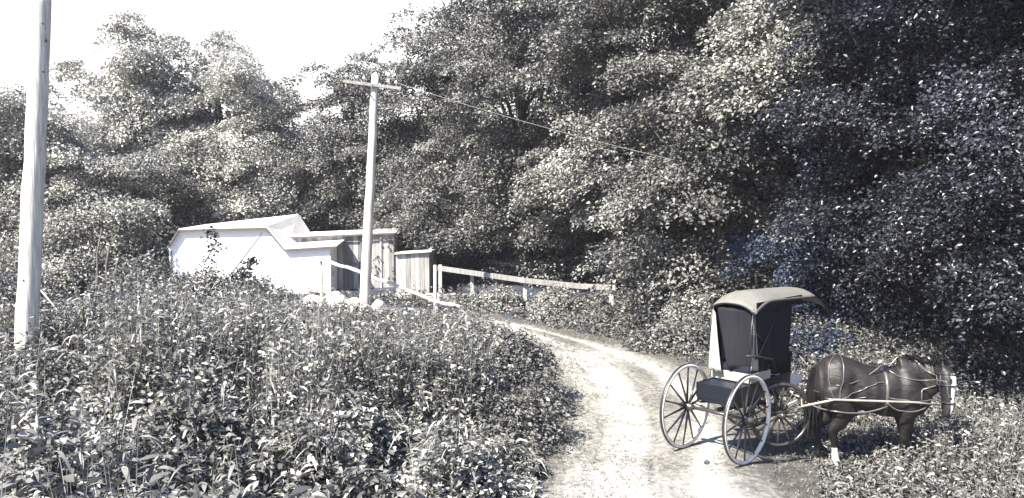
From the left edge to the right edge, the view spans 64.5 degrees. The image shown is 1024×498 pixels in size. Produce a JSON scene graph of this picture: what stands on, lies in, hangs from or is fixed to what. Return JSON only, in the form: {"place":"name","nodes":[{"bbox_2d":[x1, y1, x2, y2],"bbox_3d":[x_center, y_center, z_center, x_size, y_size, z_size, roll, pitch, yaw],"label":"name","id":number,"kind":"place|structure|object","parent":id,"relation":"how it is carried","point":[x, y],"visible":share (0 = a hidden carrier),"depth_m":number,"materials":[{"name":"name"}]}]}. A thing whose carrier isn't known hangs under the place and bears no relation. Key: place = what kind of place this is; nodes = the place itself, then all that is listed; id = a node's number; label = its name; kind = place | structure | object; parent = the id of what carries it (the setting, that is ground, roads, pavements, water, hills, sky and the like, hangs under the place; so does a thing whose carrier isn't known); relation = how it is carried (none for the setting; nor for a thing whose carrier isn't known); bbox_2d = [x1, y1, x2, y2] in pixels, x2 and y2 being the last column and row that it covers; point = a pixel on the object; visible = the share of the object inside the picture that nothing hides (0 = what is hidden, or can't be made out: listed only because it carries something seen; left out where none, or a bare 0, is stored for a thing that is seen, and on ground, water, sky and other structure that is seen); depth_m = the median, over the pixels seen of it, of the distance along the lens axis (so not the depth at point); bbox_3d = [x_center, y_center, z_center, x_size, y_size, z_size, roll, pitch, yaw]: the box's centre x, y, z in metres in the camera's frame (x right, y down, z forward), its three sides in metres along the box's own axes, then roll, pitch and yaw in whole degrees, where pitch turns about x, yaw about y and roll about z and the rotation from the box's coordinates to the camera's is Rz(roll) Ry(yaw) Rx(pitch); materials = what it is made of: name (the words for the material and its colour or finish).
{"place":"outdoors","nodes":[
{"label":"outdoors","id":0,"kind":"place"},
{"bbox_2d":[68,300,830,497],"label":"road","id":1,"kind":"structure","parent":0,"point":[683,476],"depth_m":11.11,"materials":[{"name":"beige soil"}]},
{"bbox_2d":[659,287,931,464],"bbox_3d":[3.738,1.617,10.541,3.054,2.087,2.534,-4,6,-44],"label":"horse buggy","id":2,"kind":"object","parent":1,"relation":"on","point":[742,368],"visible":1,"depth_m":10.57,"materials":[{"name":"wood"}]},
{"bbox_2d":[771,373,803,395],"bbox_3d":[3.762,1.866,11.395,0.478,0.333,0.427,-2,5,-30],"label":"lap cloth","id":3,"kind":"object","parent":2,"relation":"hanging from","point":[795,379],"visible":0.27,"depth_m":11.23,"materials":[{"name":"grey fabric"}]},
{"bbox_2d":[0,0,1020,171],"label":"sky","id":4,"kind":"structure","parent":0,"point":[286,35],"materials":[{"name":"white"}]},
{"bbox_2d":[0,179,1023,497],"bbox_3d":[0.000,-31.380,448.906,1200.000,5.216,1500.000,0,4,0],"label":"ground","id":5,"kind":"structure","parent":0,"point":[504,257],"depth_m":27.25,"materials":[{"name":"soil"}]},
{"bbox_2d":[14,0,51,367],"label":"utility pole","id":6,"kind":"object","parent":5,"relation":"on","point":[31,231],"visible":0.81,"depth_m":10.28,"materials":[{"name":"grey wood"}]},
{"bbox_2d":[0,297,73,328],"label":"bush","id":7,"kind":"object","parent":5,"relation":"on","point":[41,314],"visible":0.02,"depth_m":15.77,"materials":[{"name":"grey plant"}]},
{"bbox_2d":[0,267,78,316],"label":"bush","id":8,"kind":"object","parent":5,"relation":"on","point":[50,290],"visible":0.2,"depth_m":17.24,"materials":[{"name":"grey plant"}]},
{"bbox_2d":[0,87,86,234],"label":"woodland tree","id":9,"kind":"object","parent":5,"relation":"on","point":[1,178],"visible":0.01,"depth_m":35.63,"materials":[{"name":"grey plant"}]},
{"bbox_2d":[0,449,94,497],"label":"bush","id":10,"kind":"object","parent":5,"relation":"on","point":[43,464],"visible":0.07,"depth_m":6.55,"materials":[{"name":"grey plant"}]},
{"bbox_2d":[1,416,93,458],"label":"bush","id":11,"kind":"object","parent":5,"relation":"on","point":[53,434],"depth_m":8.21,"materials":[{"name":"grey plant"}]},
{"bbox_2d":[0,328,102,425],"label":"bush","id":12,"kind":"object","parent":5,"relation":"on","point":[50,385],"visible":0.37,"depth_m":9.59,"materials":[{"name":"grey plant"}]},
{"bbox_2d":[41,290,61,315],"bbox_3d":[-6.550,0.816,11.589,0.399,0.513,0.030,0,4,0],"label":"dry stick","id":13,"kind":"object","parent":5,"relation":"on","point":[49,300],"visible":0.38,"depth_m":11.58,"materials":[{"name":"grey wood"}]},
{"bbox_2d":[0,80,141,281],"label":"oak tree","id":14,"kind":"object","parent":5,"relation":"on","point":[60,132],"visible":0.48,"depth_m":27.06,"materials":[{"name":"grey plant"}]},
{"bbox_2d":[0,144,178,296],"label":"shade tree","id":15,"kind":"object","parent":5,"relation":"on","point":[71,248],"visible":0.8,"depth_m":25.82,"materials":[{"name":"grey plant"}]},
{"bbox_2d":[95,229,101,297],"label":"sapling","id":16,"kind":"object","parent":5,"relation":"on","point":[97,264],"visible":0.54,"depth_m":19.56,"materials":[{"name":"grey plant"}]},
{"bbox_2d":[105,245,109,301],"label":"sapling","id":17,"kind":"object","parent":5,"relation":"on","point":[106,268],"visible":0.52,"depth_m":19.06,"materials":[{"name":"grey plant"}]},
{"bbox_2d":[10,7,240,253],"bbox_3d":[-15.402,-4.626,33.306,9.641,9.954,7.840,0,4,0],"label":"oak tree","id":18,"kind":"object","parent":5,"relation":"on","point":[148,65],"visible":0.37,"depth_m":31.89,"materials":[{"name":"grey plant"}]},
{"bbox_2d":[85,246,192,305],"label":"bush","id":19,"kind":"object","parent":5,"relation":"on","point":[156,268],"visible":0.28,"depth_m":20.26,"materials":[{"name":"grey plant"}]},
{"bbox_2d":[109,294,196,333],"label":"bush","id":20,"kind":"object","parent":5,"relation":"on","point":[170,311],"depth_m":11.97,"materials":[{"name":"grey plant"}]},
{"bbox_2d":[68,140,248,268],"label":"shade tree","id":21,"kind":"object","parent":5,"relation":"on","point":[159,184],"visible":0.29,"depth_m":29.32,"materials":[{"name":"grey plant"}]},
{"bbox_2d":[126,392,271,495],"bbox_3d":[-3.159,2.102,8.006,1.682,1.359,1.351,0,4,0],"label":"bush","id":22,"kind":"object","parent":5,"relation":"on","point":[213,429],"visible":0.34,"depth_m":7.88,"materials":[{"name":"grey plant"}]},
{"bbox_2d":[153,332,258,427],"bbox_3d":[-3.833,1.701,10.014,1.654,1.338,1.647,0,4,0],"label":"bush","id":23,"kind":"object","parent":5,"relation":"on","point":[227,358],"visible":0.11,"depth_m":9.84,"materials":[{"name":"grey plant"}]},
{"bbox_2d":[150,473,266,497],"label":"bush","id":24,"kind":"object","parent":5,"relation":"on","point":[191,494],"visible":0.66,"depth_m":6.18,"materials":[{"name":"grey plant"}]},
{"bbox_2d":[161,180,256,243],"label":"shade tree","id":25,"kind":"object","parent":5,"relation":"on","point":[180,226],"depth_m":34.98,"materials":[{"name":"grey plant"}]},
{"bbox_2d":[198,225,227,294],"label":"vine shoot","id":26,"kind":"object","parent":5,"relation":"on","point":[215,235],"visible":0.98,"depth_m":19.25,"materials":[{"name":"grey plant"}]},
{"bbox_2d":[115,23,311,239],"bbox_3d":[-12.756,-4.920,35.205,8.702,9.899,6.351,0,4,0],"label":"oak tree","id":27,"kind":"object","parent":5,"relation":"on","point":[211,39],"visible":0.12,"depth_m":34.06,"materials":[{"name":"grey plant"}]},
{"bbox_2d":[133,258,313,318],"bbox_3d":[-7.094,1.155,19.763,4.973,1.836,2.483,0,4,0],"label":"bush","id":28,"kind":"object","parent":5,"relation":"on","point":[206,275],"visible":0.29,"depth_m":19.53,"materials":[{"name":"grey plant"}]},
{"bbox_2d":[146,38,335,231],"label":"shade tree","id":29,"kind":"object","parent":5,"relation":"on","point":[248,198],"visible":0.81,"depth_m":31.71,"materials":[{"name":"grey plant"}]},
{"bbox_2d":[229,256,260,293],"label":"vine shoot","id":30,"kind":"object","parent":5,"relation":"on","point":[250,262],"visible":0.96,"depth_m":19.29,"materials":[{"name":"grey plant"}]},
{"bbox_2d":[1,280,496,338],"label":"verge weeds","id":31,"kind":"object","parent":5,"relation":"on","point":[385,299],"visible":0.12,"depth_m":22.91,"materials":[{"name":"grey plant"}]},
{"bbox_2d":[166,214,347,293],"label":"white shed","id":32,"kind":"structure","parent":5,"relation":"on","point":[274,247],"depth_m":26.09,"materials":[{"name":"white wood"}]},
{"bbox_2d":[0,262,557,497],"bbox_3d":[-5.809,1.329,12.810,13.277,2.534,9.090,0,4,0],"label":"bank weeds","id":33,"kind":"object","parent":5,"relation":"on","point":[334,322],"visible":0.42,"depth_m":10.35,"materials":[{"name":"grey plant"}]},
{"bbox_2d":[256,150,347,215],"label":"woodland tree","id":34,"kind":"object","parent":5,"relation":"on","point":[309,197],"visible":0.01,"depth_m":40.64,"materials":[{"name":"grey plant"}]},
{"bbox_2d":[249,134,363,224],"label":"shade tree","id":35,"kind":"object","parent":5,"relation":"on","point":[303,192],"visible":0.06,"depth_m":38.87,"materials":[{"name":"grey plant"}]},
{"bbox_2d":[303,295,324,307],"bbox_3d":[-5.774,1.658,23.596,0.710,0.664,0.721,-1,4,-17],"label":"boulder","id":36,"kind":"object","parent":5,"relation":"on","point":[307,297],"visible":0.19,"depth_m":23.39,"materials":[{"name":"stone"}]},
{"bbox_2d":[326,291,347,306],"bbox_3d":[-4.910,1.536,22.766,0.691,0.718,0.605,0,4,0],"label":"boulder","id":37,"kind":"object","parent":5,"relation":"on","point":[337,298],"visible":0.37,"depth_m":22.54,"materials":[{"name":"stone"}]},
{"bbox_2d":[253,49,437,231],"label":"maple tree","id":38,"kind":"object","parent":5,"relation":"on","point":[335,185],"visible":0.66,"depth_m":31.35,"materials":[{"name":"grey plant"}]},
{"bbox_2d":[290,367,403,473],"bbox_3d":[-1.861,1.994,9.109,1.365,1.358,1.276,2,4,21],"label":"bush","id":39,"kind":"object","parent":5,"relation":"on","point":[364,419],"visible":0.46,"depth_m":8.95,"materials":[{"name":"grey plant"}]},
{"bbox_2d":[345,297,359,309],"bbox_3d":[-4.317,1.626,22.378,0.587,0.588,0.600,0,4,0],"label":"boulder","id":40,"kind":"object","parent":5,"relation":"on","point":[356,299],"visible":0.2,"depth_m":22.26,"materials":[{"name":"stone"}]},
{"bbox_2d":[291,228,436,292],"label":"board shed","id":41,"kind":"structure","parent":5,"relation":"on","point":[349,249],"depth_m":27.05,"materials":[{"name":"grey wood"}]},
{"bbox_2d":[343,72,401,315],"bbox_3d":[-3.548,-1.169,20.950,1.484,6.706,0.400,0,4,0],"label":"utility pole","id":42,"kind":"object","parent":5,"relation":"on","point":[366,261],"visible":0.94,"depth_m":20.84,"materials":[{"name":"wood"}]},
{"bbox_2d":[405,85,735,173],"bbox_3d":[1.171,-2.986,19.761,8.379,2.343,0.006,1,4,13],"label":"telephone wire","id":43,"kind":"object","parent":42,"relation":"attached to","point":[556,130],"visible":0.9,"depth_m":19.77,"materials":[{"name":"grey metal"}]},
{"bbox_2d":[312,452,437,497],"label":"bush","id":44,"kind":"object","parent":5,"relation":"on","point":[345,481],"visible":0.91,"depth_m":6.75,"materials":[{"name":"grey plant"}]},
{"bbox_2d":[372,299,388,311],"bbox_3d":[-3.686,1.725,22.598,0.549,0.681,0.526,-4,6,-42],"label":"boulder","id":45,"kind":"object","parent":5,"relation":"on","point":[382,303],"visible":0.29,"depth_m":22.41,"materials":[{"name":"stone"}]},
{"bbox_2d":[293,112,469,230],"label":"woodland tree","id":46,"kind":"object","parent":5,"relation":"on","point":[307,149],"visible":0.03,"depth_m":38.19,"materials":[{"name":"grey plant"}]},
{"bbox_2d":[316,257,463,311],"bbox_3d":[-3.355,1.123,21.940,4.501,1.703,0.536,1,4,18],"label":"log fence","id":47,"kind":"object","parent":5,"relation":"on","point":[358,271],"visible":0.7,"depth_m":21.70,"materials":[{"name":"grey wood"}]},
{"bbox_2d":[1,105,792,186],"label":"wood","id":48,"kind":"object","parent":5,"relation":"on","point":[438,125],"depth_m":49.85,"materials":[{"name":"grey plant"}]},
{"bbox_2d":[344,341,465,419],"bbox_3d":[-1.617,1.943,11.903,2.845,1.211,2.753,0,4,0],"label":"bush","id":49,"kind":"object","parent":5,"relation":"on","point":[405,365],"depth_m":11.77,"materials":[{"name":"grey plant"}]},
{"bbox_2d":[333,117,513,287],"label":"maple tree","id":50,"kind":"object","parent":5,"relation":"on","point":[429,234],"visible":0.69,"depth_m":27.80,"materials":[{"name":"grey plant"}]},
{"bbox_2d":[379,293,476,303],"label":"stone wall","id":51,"kind":"structure","parent":5,"relation":"on","point":[426,294],"depth_m":24.60,"materials":[{"name":"grey stone"}]},
{"bbox_2d":[345,0,530,264],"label":"maple tree","id":52,"kind":"object","parent":5,"relation":"on","point":[411,76],"visible":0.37,"depth_m":30.52,"materials":[{"name":"grey plant"}]},
{"bbox_2d":[392,353,492,435],"bbox_3d":[-0.926,2.006,10.734,1.512,1.229,1.421,-2,5,-25],"label":"bush","id":53,"kind":"object","parent":5,"relation":"on","point":[411,396],"visible":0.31,"depth_m":10.50,"materials":[{"name":"grey plant"}]},
{"bbox_2d":[366,42,531,236],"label":"woodland tree","id":54,"kind":"object","parent":5,"relation":"on","point":[417,143],"visible":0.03,"depth_m":36.96,"materials":[{"name":"grey plant"}]},
{"bbox_2d":[418,308,535,353],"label":"bush","id":55,"kind":"object","parent":5,"relation":"on","point":[496,328],"visible":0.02,"depth_m":14.95,"materials":[{"name":"grey plant"}]},
{"bbox_2d":[465,283,525,312],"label":"bush","id":56,"kind":"object","parent":5,"relation":"on","point":[502,298],"visible":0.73,"depth_m":22.85,"materials":[{"name":"grey plant"}]},
{"bbox_2d":[392,0,640,278],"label":"maple tree","id":57,"kind":"object","parent":5,"relation":"on","point":[506,20],"visible":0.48,"depth_m":25.92,"materials":[{"name":"grey plant"}]},
{"bbox_2d":[437,0,596,250],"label":"woodland tree","id":58,"kind":"object","parent":5,"relation":"on","point":[486,102],"visible":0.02,"depth_m":34.59,"materials":[{"name":"grey plant"}]},
{"bbox_2d":[468,326,573,421],"bbox_3d":[-0.108,1.887,12.843,2.065,1.384,2.868,0,4,0],"label":"bush","id":59,"kind":"object","parent":5,"relation":"on","point":[538,371],"visible":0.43,"depth_m":12.45,"materials":[{"name":"grey plant"}]},
{"bbox_2d":[462,377,581,453],"bbox_3d":[0.005,2.257,10.808,1.859,1.000,1.991,0,4,0],"label":"bush","id":60,"kind":"object","parent":5,"relation":"on","point":[524,409],"visible":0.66,"depth_m":10.62,"materials":[{"name":"grey plant"}]},
{"bbox_2d":[420,113,630,289],"bbox_3d":[0.827,-1.629,27.747,8.062,6.142,6.016,0,4,0],"label":"maple tree","id":61,"kind":"object","parent":5,"relation":"on","point":[552,240],"visible":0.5,"depth_m":26.58,"materials":[{"name":"grey plant"}]},
{"bbox_2d":[437,265,616,312],"bbox_3d":[0.290,1.239,23.299,5.884,1.314,0.359,2,5,29],"label":"guard rail","id":62,"kind":"object","parent":5,"relation":"on","point":[473,273],"visible":0.69,"depth_m":23.30,"materials":[{"name":"grey wood"}]},
{"bbox_2d":[524,283,582,322],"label":"bush","id":63,"kind":"object","parent":5,"relation":"on","point":[550,298],"visible":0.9,"depth_m":21.08,"materials":[{"name":"grey plant"}]},
{"bbox_2d":[540,306,610,330],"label":"bush","id":64,"kind":"object","parent":5,"relation":"on","point":[569,318],"visible":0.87,"depth_m":20.18,"materials":[{"name":"grey plant"}]},
{"bbox_2d":[514,0,693,271],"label":"woodland tree","id":65,"kind":"object","parent":5,"relation":"on","point":[567,8],"depth_m":30.07,"materials":[{"name":"grey plant"}]},
{"bbox_2d":[506,43,770,290],"bbox_3d":[3.838,-2.487,25.023,8.018,8.023,6.482,0,4,0],"label":"beech tree","id":66,"kind":"object","parent":5,"relation":"on","point":[565,180],"visible":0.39,"depth_m":23.87,"materials":[{"name":"grey plant"}]},
{"bbox_2d":[614,284,689,333],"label":"bush","id":67,"kind":"object","parent":5,"relation":"on","point":[641,316],"visible":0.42,"depth_m":19.43,"materials":[{"name":"grey plant"}]},
{"bbox_2d":[500,0,806,290],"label":"maple tree","id":68,"kind":"object","parent":5,"relation":"on","point":[654,69],"visible":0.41,"depth_m":22.45,"materials":[{"name":"grey plant"}]},
{"bbox_2d":[558,2,766,284],"bbox_3d":[6.012,-4.490,27.568,9.064,12.171,7.021,-1,4,-11],"label":"woodland tree","id":69,"kind":"object","parent":5,"relation":"on","point":[673,35],"visible":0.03,"depth_m":27.56,"materials":[{"name":"grey plant"}]},
{"bbox_2d":[619,313,710,358],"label":"bush","id":70,"kind":"object","parent":5,"relation":"on","point":[680,336],"visible":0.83,"depth_m":17.08,"materials":[{"name":"grey plant"}]},
{"bbox_2d":[464,316,888,497],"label":"grass fringe","id":71,"kind":"object","parent":5,"relation":"on","point":[588,424],"depth_m":11.21,"materials":[{"name":"plant"}]},
{"bbox_2d":[657,285,722,331],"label":"bush","id":72,"kind":"object","parent":5,"relation":"on","point":[692,296],"visible":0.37,"depth_m":18.45,"materials":[{"name":"grey plant"}]},
{"bbox_2d":[580,41,880,327],"bbox_3d":[5.588,-1.638,19.985,7.504,7.220,6.257,1,4,19],"label":"maple tree","id":73,"kind":"object","parent":5,"relation":"on","point":[663,183],"visible":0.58,"depth_m":19.06,"materials":[{"name":"grey plant"}]},
{"bbox_2d":[670,6,800,283],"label":"woodland tree","id":74,"kind":"object","parent":5,"relation":"on","point":[741,233],"visible":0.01,"depth_m":23.55,"materials":[{"name":"grey plant"}]},
{"bbox_2d":[509,266,1023,399],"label":"wood edge weeds","id":75,"kind":"object","parent":5,"relation":"on","point":[605,306],"visible":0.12,"depth_m":16.80,"materials":[{"name":"grey plant"}]},
{"bbox_2d":[670,18,913,282],"bbox_3d":[9.040,-3.891,22.932,9.192,10.843,6.642,3,5,37],"label":"woodland tree","id":76,"kind":"object","parent":5,"relation":"on","point":[764,211],"depth_m":22.21,"materials":[{"name":"grey plant"}]},
{"bbox_2d":[789,314,870,375],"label":"bush","id":77,"kind":"object","parent":5,"relation":"on","point":[832,335],"visible":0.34,"depth_m":15.05,"materials":[{"name":"blue plant"}]},
{"bbox_2d":[655,0,1008,326],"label":"elm tree","id":78,"kind":"object","parent":5,"relation":"on","point":[782,24],"visible":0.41,"depth_m":16.89,"materials":[{"name":"grey plant"}]},
{"bbox_2d":[715,87,973,330],"bbox_3d":[7.868,-1.031,18.596,6.461,5.980,5.370,0,4,0],"label":"dark tree","id":79,"kind":"object","parent":5,"relation":"on","point":[764,243],"visible":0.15,"depth_m":17.19,"materials":[{"name":"blue plant"}]},
{"bbox_2d":[697,315,1023,497],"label":"weeds","id":80,"kind":"object","parent":5,"relation":"on","point":[1007,437],"visible":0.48,"depth_m":10.51,"materials":[{"name":"grey plant"}]},
{"bbox_2d":[791,350,958,468],"bbox_3d":[4.631,2.152,10.800,2.258,1.585,0.809,1,4,19],"label":"horse","id":81,"kind":"object","parent":5,"relation":"on","point":[909,377],"visible":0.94,"depth_m":10.55},
{"bbox_2d":[739,0,1023,334],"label":"dark tree","id":82,"kind":"object","parent":5,"relation":"on","point":[841,117],"visible":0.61,"depth_m":14.44,"materials":[{"name":"grey plant"}]},
{"bbox_2d":[767,46,1023,358],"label":"dark tree","id":83,"kind":"object","parent":5,"relation":"on","point":[896,288],"visible":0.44,"depth_m":15.20,"materials":[{"name":"grey plant"}]},
{"bbox_2d":[778,2,1023,216],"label":"woodland tree","id":84,"kind":"object","parent":5,"relation":"on","point":[1004,38],"depth_m":18.73,"materials":[{"name":"grey plant"}]},
{"bbox_2d":[786,33,1023,380],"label":"dark tree","id":85,"kind":"object","parent":5,"relation":"on","point":[1004,284],"visible":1,"depth_m":12.16,"materials":[{"name":"grey plant"}]},
{"bbox_2d":[827,331,987,366],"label":"bush","id":86,"kind":"object","parent":5,"relation":"on","point":[915,349],"visible":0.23,"depth_m":14.63,"materials":[{"name":"grey plant"}]},
{"bbox_2d":[890,343,1023,417],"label":"bush","id":87,"kind":"object","parent":5,"relation":"on","point":[970,373],"visible":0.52,"depth_m":13.24,"materials":[{"name":"grey plant"}]},
{"bbox_2d":[946,2,1023,325],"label":"woodland tree","id":88,"kind":"object","parent":5,"relation":"on","point":[991,43],"visible":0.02,"depth_m":16.75,"materials":[{"name":"grey plant"}]}
]}

